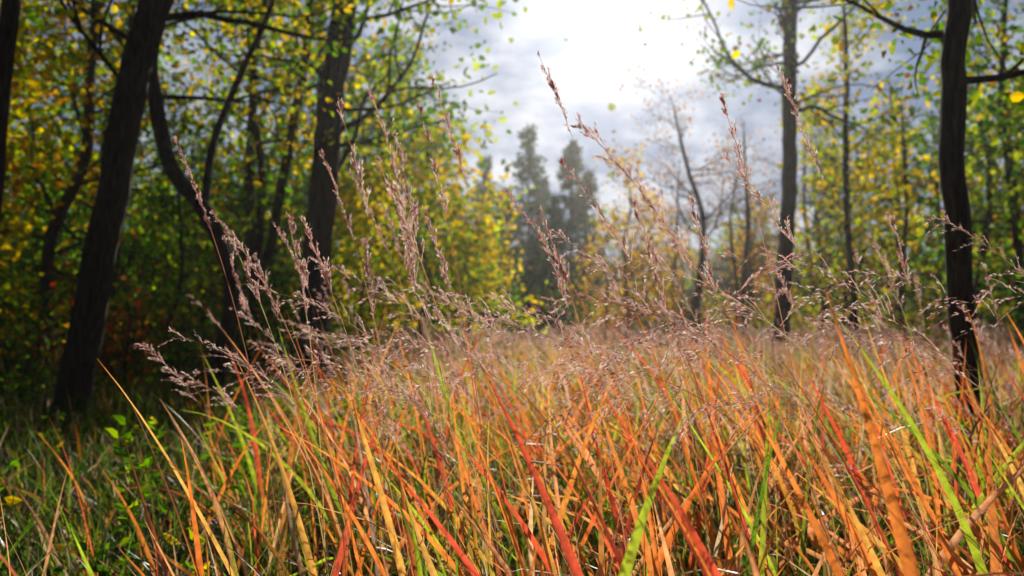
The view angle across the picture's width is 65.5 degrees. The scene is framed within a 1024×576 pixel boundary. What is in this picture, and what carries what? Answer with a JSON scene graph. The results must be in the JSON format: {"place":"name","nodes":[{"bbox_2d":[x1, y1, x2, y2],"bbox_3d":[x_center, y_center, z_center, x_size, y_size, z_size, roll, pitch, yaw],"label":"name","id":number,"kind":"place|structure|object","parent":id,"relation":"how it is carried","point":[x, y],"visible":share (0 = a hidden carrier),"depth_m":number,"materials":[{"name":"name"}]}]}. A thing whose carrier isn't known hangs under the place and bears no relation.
{"place":"outdoors","nodes":[
{"label":"outdoors","id":0,"kind":"place"},
{"bbox_2d":[108,87,247,365],"bbox_3d":[-5.361,-0.700,12.656,2.091,4.714,2.374,0,-2,11],"label":"tree","id":1,"kind":"object","parent":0,"point":[179,280],"visible":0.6,"depth_m":12.50,"materials":[{"name":"green plant"}]},
{"bbox_2d":[0,323,1023,575],"bbox_3d":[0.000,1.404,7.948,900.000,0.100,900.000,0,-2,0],"label":"ground","id":2,"kind":"structure","parent":0,"point":[278,507],"depth_m":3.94,"materials":[{"name":"green plant"}]},
{"bbox_2d":[0,295,66,368],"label":"shrub","id":3,"kind":"object","parent":2,"relation":"on","point":[8,354],"visible":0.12,"depth_m":15.74,"materials":[{"name":"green plant"}]},
{"bbox_2d":[0,313,67,370],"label":"shrub","id":4,"kind":"object","parent":2,"relation":"on","point":[28,333],"visible":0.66,"depth_m":9.85,"materials":[{"name":"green plant"}]},
{"bbox_2d":[0,110,69,358],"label":"young maple tree","id":5,"kind":"object","parent":2,"relation":"on","point":[19,247],"visible":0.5,"depth_m":11.73,"materials":[{"name":"green plant"}]},
{"bbox_2d":[0,7,89,290],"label":"maple tree","id":6,"kind":"object","parent":2,"relation":"on","point":[24,215],"visible":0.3,"depth_m":13.07,"materials":[{"name":"green plant"}]},
{"bbox_2d":[0,0,92,226],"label":"slender tree","id":7,"kind":"object","parent":2,"relation":"on","point":[10,32],"visible":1,"depth_m":5.50,"materials":[{"name":"green plant"}]},
{"bbox_2d":[0,340,113,416],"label":"shrub","id":8,"kind":"object","parent":2,"relation":"on","point":[18,380],"visible":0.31,"depth_m":7.84,"materials":[{"name":"green plant"}]},
{"bbox_2d":[0,0,122,371],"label":"maple tree","id":9,"kind":"object","parent":2,"relation":"on","point":[15,93],"visible":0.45,"depth_m":11.28,"materials":[{"name":"green plant"}]},
{"bbox_2d":[0,256,125,373],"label":"shrub","id":10,"kind":"object","parent":2,"relation":"on","point":[23,266],"visible":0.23,"depth_m":12.90,"materials":[{"name":"green plant"}]},
{"bbox_2d":[3,310,126,392],"bbox_3d":[-5.259,0.862,9.254,1.516,1.237,1.724,2,-3,-41],"label":"shrub","id":11,"kind":"object","parent":2,"relation":"on","point":[61,344],"visible":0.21,"depth_m":9.32,"materials":[{"name":"green plant"}]},
{"bbox_2d":[0,0,135,329],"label":"maple tree","id":12,"kind":"object","parent":2,"relation":"on","point":[11,133],"visible":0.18,"depth_m":17.44,"materials":[{"name":"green plant"}]},
{"bbox_2d":[0,268,137,400],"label":"shrub","id":13,"kind":"object","parent":2,"relation":"on","point":[32,335],"visible":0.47,"depth_m":8.49,"materials":[{"name":"green plant"}]},
{"bbox_2d":[0,231,167,372],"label":"shrub","id":14,"kind":"object","parent":2,"relation":"on","point":[114,280],"visible":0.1,"depth_m":14.08,"materials":[{"name":"green plant"}]},
{"bbox_2d":[1,263,197,392],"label":"shrub","id":15,"kind":"object","parent":2,"relation":"on","point":[109,351],"visible":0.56,"depth_m":9.83,"materials":[{"name":"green plant"}]},
{"bbox_2d":[1,19,202,322],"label":"oak tree","id":16,"kind":"object","parent":2,"relation":"on","point":[80,110],"visible":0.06,"depth_m":23.81,"materials":[{"name":"green plant"}]},
{"bbox_2d":[0,0,210,378],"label":"birch tree","id":17,"kind":"object","parent":2,"relation":"on","point":[78,179],"visible":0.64,"depth_m":11.91,"materials":[{"name":"green plant"}]},
{"bbox_2d":[0,0,222,327],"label":"oak tree","id":18,"kind":"object","parent":2,"relation":"on","point":[142,240],"visible":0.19,"depth_m":18.75,"materials":[{"name":"green plant"}]},
{"bbox_2d":[0,0,256,353],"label":"maple tree","id":19,"kind":"object","parent":2,"relation":"on","point":[63,152],"visible":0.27,"depth_m":14.62,"materials":[{"name":"green plant"}]},
{"bbox_2d":[103,288,187,368],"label":"shrub","id":20,"kind":"object","parent":2,"relation":"on","point":[115,332],"visible":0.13,"depth_m":13.99,"materials":[{"name":"green plant"}]},
{"bbox_2d":[111,308,215,386],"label":"shrub","id":21,"kind":"object","parent":2,"relation":"on","point":[188,352],"visible":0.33,"depth_m":11.31,"materials":[{"name":"green plant"}]},
{"bbox_2d":[113,260,223,368],"bbox_3d":[-6.173,0.484,14.790,2.581,2.493,2.391,-1,-3,20],"label":"shrub","id":22,"kind":"object","parent":2,"relation":"on","point":[200,294],"visible":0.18,"depth_m":14.61,"materials":[{"name":"green plant"}]},
{"bbox_2d":[107,302,229,399],"bbox_3d":[-4.249,0.775,9.806,1.495,1.444,1.385,1,-2,-15],"label":"shrub","id":23,"kind":"object","parent":2,"relation":"on","point":[176,358],"visible":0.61,"depth_m":9.74,"materials":[{"name":"green plant"}]},
{"bbox_2d":[0,369,347,575],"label":"broadleaf weeds","id":24,"kind":"object","parent":2,"relation":"on","point":[134,506],"visible":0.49,"depth_m":3.31,"materials":[{"name":"green plant"}]},
{"bbox_2d":[131,310,235,370],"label":"shrub","id":25,"kind":"object","parent":2,"relation":"on","point":[201,336],"visible":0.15,"depth_m":13.37,"materials":[{"name":"green plant"}]},
{"bbox_2d":[25,0,373,413],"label":"crooked tree","id":26,"kind":"object","parent":2,"relation":"on","point":[181,183],"visible":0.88,"depth_m":8.51,"materials":[{"name":"green plant"}]},
{"bbox_2d":[21,0,395,439],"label":"oak tree","id":27,"kind":"object","parent":2,"relation":"on","point":[85,334],"visible":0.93,"depth_m":6.74,"materials":[{"name":"brown plant"}]},
{"bbox_2d":[169,294,298,367],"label":"shrub","id":28,"kind":"object","parent":2,"relation":"on","point":[206,305],"visible":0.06,"depth_m":14.23,"materials":[{"name":"green plant"}]},
{"bbox_2d":[169,0,315,327],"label":"maple tree","id":29,"kind":"object","parent":2,"relation":"on","point":[280,128],"visible":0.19,"depth_m":20.89,"materials":[{"name":"green plant"}]},
{"bbox_2d":[186,228,299,369],"bbox_3d":[-4.034,0.406,12.337,2.341,2.441,2.527,-2,-3,39],"label":"shrub","id":30,"kind":"object","parent":2,"relation":"on","point":[210,266],"visible":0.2,"depth_m":12.16,"materials":[{"name":"green plant"}]},
{"bbox_2d":[198,255,299,369],"bbox_3d":[-4.098,0.497,13.459,2.252,2.348,2.431,-1,-3,25],"label":"shrub","id":31,"kind":"object","parent":2,"relation":"on","point":[262,304],"visible":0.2,"depth_m":13.10,"materials":[{"name":"green plant"}]},
{"bbox_2d":[146,0,357,340],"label":"maple tree","id":32,"kind":"object","parent":2,"relation":"on","point":[246,208],"visible":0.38,"depth_m":16.14,"materials":[{"name":"green plant"}]},
{"bbox_2d":[190,231,336,358],"bbox_3d":[-4.186,0.403,13.504,2.446,2.551,2.641,1,-3,-20],"label":"shrub","id":33,"kind":"object","parent":2,"relation":"on","point":[288,292],"visible":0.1,"depth_m":13.58,"materials":[{"name":"green plant"}]},
{"bbox_2d":[175,246,372,388],"bbox_3d":[-3.150,0.479,10.399,2.192,2.117,2.030,-2,-3,33],"label":"shrub","id":34,"kind":"object","parent":2,"relation":"on","point":[277,338],"visible":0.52,"depth_m":10.17,"materials":[{"name":"green plant"}]},
{"bbox_2d":[201,273,350,380],"bbox_3d":[-3.194,0.679,11.162,1.826,1.764,1.692,-2,-3,41],"label":"shrub","id":35,"kind":"object","parent":2,"relation":"on","point":[284,326],"visible":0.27,"depth_m":11.23,"materials":[{"name":"green plant"}]},
{"bbox_2d":[183,0,387,388],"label":"slender tree","id":36,"kind":"object","parent":2,"relation":"on","point":[260,153],"visible":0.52,"depth_m":11.09,"materials":[{"name":"green plant"}]},
{"bbox_2d":[199,0,437,349],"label":"maple tree","id":37,"kind":"object","parent":2,"relation":"on","point":[318,55],"visible":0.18,"depth_m":17.13,"materials":[{"name":"green plant"}]},
{"bbox_2d":[186,0,451,372],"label":"slender tree","id":38,"kind":"object","parent":2,"relation":"on","point":[271,242],"visible":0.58,"depth_m":12.00,"materials":[{"name":"green plant"}]},
{"bbox_2d":[291,293,402,363],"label":"shrub","id":39,"kind":"object","parent":2,"relation":"on","point":[342,349],"visible":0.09,"depth_m":15.17,"materials":[{"name":"green plant"}]},
{"bbox_2d":[275,123,464,356],"bbox_3d":[-2.733,-0.595,14.391,2.932,4.770,3.589,-1,-3,18],"label":"young maple tree","id":40,"kind":"object","parent":2,"relation":"on","point":[353,207],"visible":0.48,"depth_m":14.13,"materials":[{"name":"green plant"}]},
{"bbox_2d":[327,314,420,374],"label":"shrub","id":41,"kind":"object","parent":2,"relation":"on","point":[369,341],"visible":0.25,"depth_m":11.33,"materials":[{"name":"green plant"}]},
{"bbox_2d":[189,0,567,385],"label":"oak tree","id":42,"kind":"object","parent":2,"relation":"on","point":[322,195],"visible":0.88,"depth_m":9.99,"materials":[{"name":"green plant"}]},
{"bbox_2d":[295,13,487,345],"bbox_3d":[-3.127,-2.671,20.043,4.747,9.428,4.182,1,-3,-28],"label":"oak tree","id":43,"kind":"object","parent":2,"relation":"on","point":[406,81],"visible":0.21,"depth_m":20.18,"materials":[{"name":"green plant"}]},
{"bbox_2d":[367,279,448,342],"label":"shrub","id":44,"kind":"object","parent":2,"relation":"on","point":[401,322],"visible":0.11,"depth_m":22.68,"materials":[{"name":"green plant"}]},
{"bbox_2d":[404,125,460,330],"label":"spruce tree","id":45,"kind":"object","parent":2,"relation":"on","point":[441,175],"visible":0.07,"depth_m":42.01,"materials":[{"name":"green plant"}]},
{"bbox_2d":[327,83,547,357],"bbox_3d":[-1.581,-0.998,14.254,4.223,5.612,3.450,-1,-3,17],"label":"young maple tree","id":46,"kind":"object","parent":2,"relation":"on","point":[427,175],"visible":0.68,"depth_m":14.13,"materials":[{"name":"green plant"}]},
{"bbox_2d":[405,276,502,339],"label":"shrub","id":47,"kind":"object","parent":2,"relation":"on","point":[439,325],"visible":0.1,"depth_m":24.69,"materials":[{"name":"green plant"}]},
{"bbox_2d":[437,180,481,330],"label":"spruce tree","id":48,"kind":"object","parent":2,"relation":"on","point":[461,218],"visible":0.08,"depth_m":38.08,"materials":[{"name":"green plant"}]},
{"bbox_2d":[451,153,513,333],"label":"spruce tree","id":49,"kind":"object","parent":2,"relation":"on","point":[484,176],"visible":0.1,"depth_m":38.05,"materials":[{"name":"green plant"}]},
{"bbox_2d":[408,166,560,349],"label":"young maple tree","id":50,"kind":"object","parent":2,"relation":"on","point":[475,285],"visible":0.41,"depth_m":16.47,"materials":[{"name":"yellow plant"}]},
{"bbox_2d":[479,185,526,335],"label":"spruce tree","id":51,"kind":"object","parent":2,"relation":"on","point":[507,217],"visible":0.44,"depth_m":35.96,"materials":[{"name":"green plant"}]},
{"bbox_2d":[2,173,1009,337],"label":"distant treeline","id":52,"kind":"object","parent":2,"relation":"on","point":[723,267],"visible":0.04,"depth_m":52.04,"materials":[{"name":"green plant"}]},
{"bbox_2d":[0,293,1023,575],"bbox_3d":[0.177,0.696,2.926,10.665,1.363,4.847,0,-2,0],"label":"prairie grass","id":53,"kind":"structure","parent":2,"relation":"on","point":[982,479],"depth_m":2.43,"materials":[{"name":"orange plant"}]},
{"bbox_2d":[0,9,1023,352],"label":"woodland thicket","id":54,"kind":"object","parent":2,"relation":"on","point":[276,273],"visible":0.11,"depth_m":26.96,"materials":[{"name":"green plant"}]},
{"bbox_2d":[484,122,554,335],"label":"spruce tree","id":55,"kind":"object","parent":2,"relation":"on","point":[531,243],"visible":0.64,"depth_m":36.94,"materials":[{"name":"green plant"}]},
{"bbox_2d":[44,50,1023,575],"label":"grass seed heads","id":56,"kind":"object","parent":2,"relation":"on","point":[668,332],"depth_m":1.65,"materials":[{"name":"beige plant"}]},
{"bbox_2d":[518,174,557,331],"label":"spruce tree","id":57,"kind":"object","parent":2,"relation":"on","point":[544,182],"visible":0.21,"depth_m":43.00,"materials":[{"name":"green plant"}]},
{"bbox_2d":[488,260,595,341],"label":"shrub","id":58,"kind":"object","parent":2,"relation":"on","point":[544,301],"visible":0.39,"depth_m":24.37,"materials":[{"name":"green plant"}]},
{"bbox_2d":[533,191,580,326],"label":"spruce tree","id":59,"kind":"object","parent":2,"relation":"on","point":[553,210],"visible":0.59,"depth_m":34.99,"materials":[{"name":"green plant"}]},
{"bbox_2d":[523,304,591,341],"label":"shrub","id":60,"kind":"object","parent":2,"relation":"on","point":[541,323],"visible":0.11,"depth_m":22.83,"materials":[{"name":"green plant"}]},
{"bbox_2d":[536,135,600,326],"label":"spruce tree","id":61,"kind":"object","parent":2,"relation":"on","point":[576,201],"visible":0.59,"depth_m":37.04,"materials":[{"name":"green plant"}]},
{"bbox_2d":[550,286,625,331],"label":"shrub","id":62,"kind":"object","parent":2,"relation":"on","point":[571,314],"visible":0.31,"depth_m":30.37,"materials":[{"name":"yellow plant"}]},
{"bbox_2d":[567,164,612,333],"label":"spruce tree","id":63,"kind":"object","parent":2,"relation":"on","point":[589,175],"visible":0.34,"depth_m":41.03,"materials":[{"name":"green plant"}]},
{"bbox_2d":[565,204,638,341],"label":"autumn tree","id":64,"kind":"object","parent":2,"relation":"on","point":[595,295],"visible":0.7,"depth_m":23.22,"materials":[{"name":"yellow plant"}]},
{"bbox_2d":[581,289,660,332],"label":"shrub","id":65,"kind":"object","parent":2,"relation":"on","point":[637,319],"visible":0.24,"depth_m":28.07,"materials":[{"name":"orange plant"}]},
{"bbox_2d":[579,130,688,333],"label":"autumn tree","id":66,"kind":"object","parent":2,"relation":"on","point":[634,254],"visible":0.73,"depth_m":25.65,"materials":[{"name":"yellow plant"}]},
{"bbox_2d":[609,180,691,330],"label":"autumn tree","id":67,"kind":"object","parent":2,"relation":"on","point":[659,245],"visible":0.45,"depth_m":28.90,"materials":[{"name":"yellow plant"}]},
{"bbox_2d":[626,290,714,335],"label":"shrub","id":68,"kind":"object","parent":2,"relation":"on","point":[689,312],"visible":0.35,"depth_m":25.02,"materials":[{"name":"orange plant"}]},
{"bbox_2d":[640,196,722,322],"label":"autumn tree","id":69,"kind":"object","parent":2,"relation":"on","point":[681,258],"visible":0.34,"depth_m":31.90,"materials":[{"name":"yellow plant"}]},
{"bbox_2d":[650,143,724,317],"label":"bare tree","id":70,"kind":"object","parent":2,"relation":"on","point":[676,255],"visible":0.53,"depth_m":30.10,"materials":[{"name":"grey plant"}]},
{"bbox_2d":[659,293,716,338],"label":"shrub","id":71,"kind":"object","parent":2,"relation":"on","point":[684,313],"visible":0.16,"depth_m":25.08,"materials":[{"name":"green plant"}]},
{"bbox_2d":[614,49,776,338],"bbox_3d":[5.017,-2.211,22.452,4.276,8.729,4.556,0,-2,0],"label":"dead tree","id":72,"kind":"object","parent":2,"relation":"on","point":[697,299],"visible":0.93,"depth_m":22.02,"materials":[{"name":"grey plant"}]},
{"bbox_2d":[675,278,772,332],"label":"shrub","id":73,"kind":"object","parent":2,"relation":"on","point":[721,304],"visible":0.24,"depth_m":26.18,"materials":[{"name":"orange plant"}]},
{"bbox_2d":[686,130,776,337],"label":"dead tree","id":74,"kind":"object","parent":2,"relation":"on","point":[736,278],"visible":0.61,"depth_m":24.02,"materials":[{"name":"plant"}]},
{"bbox_2d":[668,120,802,347],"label":"bare tree","id":75,"kind":"object","parent":2,"relation":"on","point":[744,275],"visible":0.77,"depth_m":21.21,"materials":[{"name":"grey plant"}]},
{"bbox_2d":[700,293,772,334],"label":"shrub","id":76,"kind":"object","parent":2,"relation":"on","point":[729,315],"visible":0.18,"depth_m":27.83,"materials":[{"name":"green plant"}]},
{"bbox_2d":[676,108,803,334],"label":"bare tree","id":77,"kind":"object","parent":2,"relation":"on","point":[748,289],"visible":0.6,"depth_m":26.19,"materials":[{"name":"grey plant"}]},
{"bbox_2d":[710,182,793,332],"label":"autumn tree","id":78,"kind":"object","parent":2,"relation":"on","point":[752,262],"visible":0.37,"depth_m":27.34,"materials":[{"name":"yellow plant"}]},
{"bbox_2d":[629,0,939,359],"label":"oak tree","id":79,"kind":"object","parent":2,"relation":"on","point":[787,24],"visible":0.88,"depth_m":14.03,"materials":[{"name":"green plant"}]},
{"bbox_2d":[748,290,845,338],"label":"shrub","id":80,"kind":"object","parent":2,"relation":"on","point":[794,320],"visible":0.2,"depth_m":24.31,"materials":[{"name":"green plant"}]},
{"bbox_2d":[748,112,856,335],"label":"bare tree","id":81,"kind":"object","parent":2,"relation":"on","point":[818,245],"visible":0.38,"depth_m":20.92,"materials":[{"name":"grey plant"}]},
{"bbox_2d":[743,83,884,328],"bbox_3d":[10.723,-2.426,28.116,4.974,9.672,4.016,1,-2,-14],"label":"bare tree","id":82,"kind":"object","parent":2,"relation":"on","point":[807,240],"visible":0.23,"depth_m":27.87,"materials":[{"name":"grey plant"}]},
{"bbox_2d":[768,93,877,340],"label":"bare tree","id":83,"kind":"object","parent":2,"relation":"on","point":[843,322],"visible":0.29,"depth_m":22.91,"materials":[{"name":"grey plant"}]},
{"bbox_2d":[795,145,855,333],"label":"spruce tree","id":84,"kind":"object","parent":2,"relation":"on","point":[830,216],"visible":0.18,"depth_m":40.01,"materials":[{"name":"green plant"}]},
{"bbox_2d":[794,278,877,334],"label":"shrub","id":85,"kind":"object","parent":2,"relation":"on","point":[839,309],"visible":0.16,"depth_m":25.71,"materials":[{"name":"green plant"}]},
{"bbox_2d":[778,0,929,344],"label":"slender tree","id":86,"kind":"object","parent":2,"relation":"on","point":[846,111],"visible":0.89,"depth_m":15.96,"materials":[{"name":"green plant"}]},
{"bbox_2d":[766,101,946,340],"bbox_3d":[8.621,-1.413,20.136,4.312,7.015,5.278,2,-3,-34],"label":"young maple tree","id":87,"kind":"object","parent":2,"relation":"on","point":[804,280],"visible":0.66,"depth_m":19.98,"materials":[{"name":"green plant"}]},
{"bbox_2d":[826,286,919,333],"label":"shrub","id":88,"kind":"object","parent":2,"relation":"on","point":[866,319],"visible":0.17,"depth_m":25.57,"materials":[{"name":"green plant"}]},
{"bbox_2d":[728,0,1023,497],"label":"slender tree","id":89,"kind":"object","parent":2,"relation":"on","point":[951,35],"visible":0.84,"depth_m":3.91,"materials":[{"name":"brown plant"}]},
{"bbox_2d":[860,301,929,340],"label":"shrub","id":90,"kind":"object","parent":2,"relation":"on","point":[891,323],"visible":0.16,"depth_m":23.88,"materials":[{"name":"green plant"}]},
{"bbox_2d":[803,70,991,348],"bbox_3d":[8.669,-1.575,18.126,3.617,7.034,2.920,0,-2,-5],"label":"bare tree","id":91,"kind":"object","parent":2,"relation":"on","point":[905,227],"visible":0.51,"depth_m":18.21,"materials":[{"name":"grey plant"}]},
{"bbox_2d":[873,298,987,354],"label":"shrub","id":92,"kind":"object","parent":2,"relation":"on","point":[919,322],"visible":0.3,"depth_m":14.63,"materials":[{"name":"green plant"}]},
{"bbox_2d":[889,315,984,366],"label":"shrub","id":93,"kind":"object","parent":2,"relation":"on","point":[938,337],"visible":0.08,"depth_m":12.29,"materials":[{"name":"green plant"}]},
{"bbox_2d":[890,266,987,335],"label":"shrub","id":94,"kind":"object","parent":2,"relation":"on","point":[926,299],"visible":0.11,"depth_m":25.72,"materials":[{"name":"green plant"}]},
{"bbox_2d":[877,292,1004,346],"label":"shrub","id":95,"kind":"object","parent":2,"relation":"on","point":[917,311],"visible":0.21,"depth_m":17.41,"materials":[{"name":"green plant"}]},
{"bbox_2d":[868,0,1023,354],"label":"maple tree","id":96,"kind":"object","parent":2,"relation":"on","point":[1014,198],"visible":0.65,"depth_m":14.61,"materials":[{"name":"green plant"}]},
{"bbox_2d":[873,3,1023,333],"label":"oak tree","id":97,"kind":"object","parent":2,"relation":"on","point":[989,193],"visible":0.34,"depth_m":19.98,"materials":[{"name":"green plant"}]},
{"bbox_2d":[909,2,1023,312],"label":"maple tree","id":98,"kind":"object","parent":2,"relation":"on","point":[967,169],"visible":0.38,"depth_m":17.77,"materials":[{"name":"green plant"}]},
{"bbox_2d":[965,49,1023,352],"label":"oak tree","id":99,"kind":"object","parent":2,"relation":"on","point":[1018,155],"visible":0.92,"depth_m":9.79,"materials":[{"name":"green plant"}]},
{"bbox_2d":[969,16,1023,314],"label":"maple tree","id":100,"kind":"object","parent":2,"relation":"on","point":[1001,258],"visible":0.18,"depth_m":21.75,"materials":[{"name":"green plant"}]},
{"bbox_2d":[972,8,1023,341],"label":"oak tree","id":101,"kind":"object","parent":2,"relation":"on","point":[1008,260],"visible":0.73,"depth_m":12.44,"materials":[{"name":"green plant"}]},
{"bbox_2d":[980,284,1015,332],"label":"shrub","id":102,"kind":"object","parent":2,"relation":"on","point":[1006,316],"visible":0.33,"depth_m":24.70,"materials":[{"name":"green plant"}]},
{"bbox_2d":[984,250,1023,351],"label":"shrub","id":103,"kind":"object","parent":2,"relation":"on","point":[1008,301],"visible":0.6,"depth_m":11.85,"materials":[{"name":"green plant"}]},
{"bbox_2d":[992,0,1023,197],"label":"maple tree","id":104,"kind":"object","parent":2,"relation":"on","point":[1009,56],"visible":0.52,"depth_m":15.07,"materials":[{"name":"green plant"}]},
{"bbox_2d":[0,0,1023,322],"label":"sky","id":105,"kind":"structure","parent":0,"point":[586,69],"materials":[{"name":"white"}]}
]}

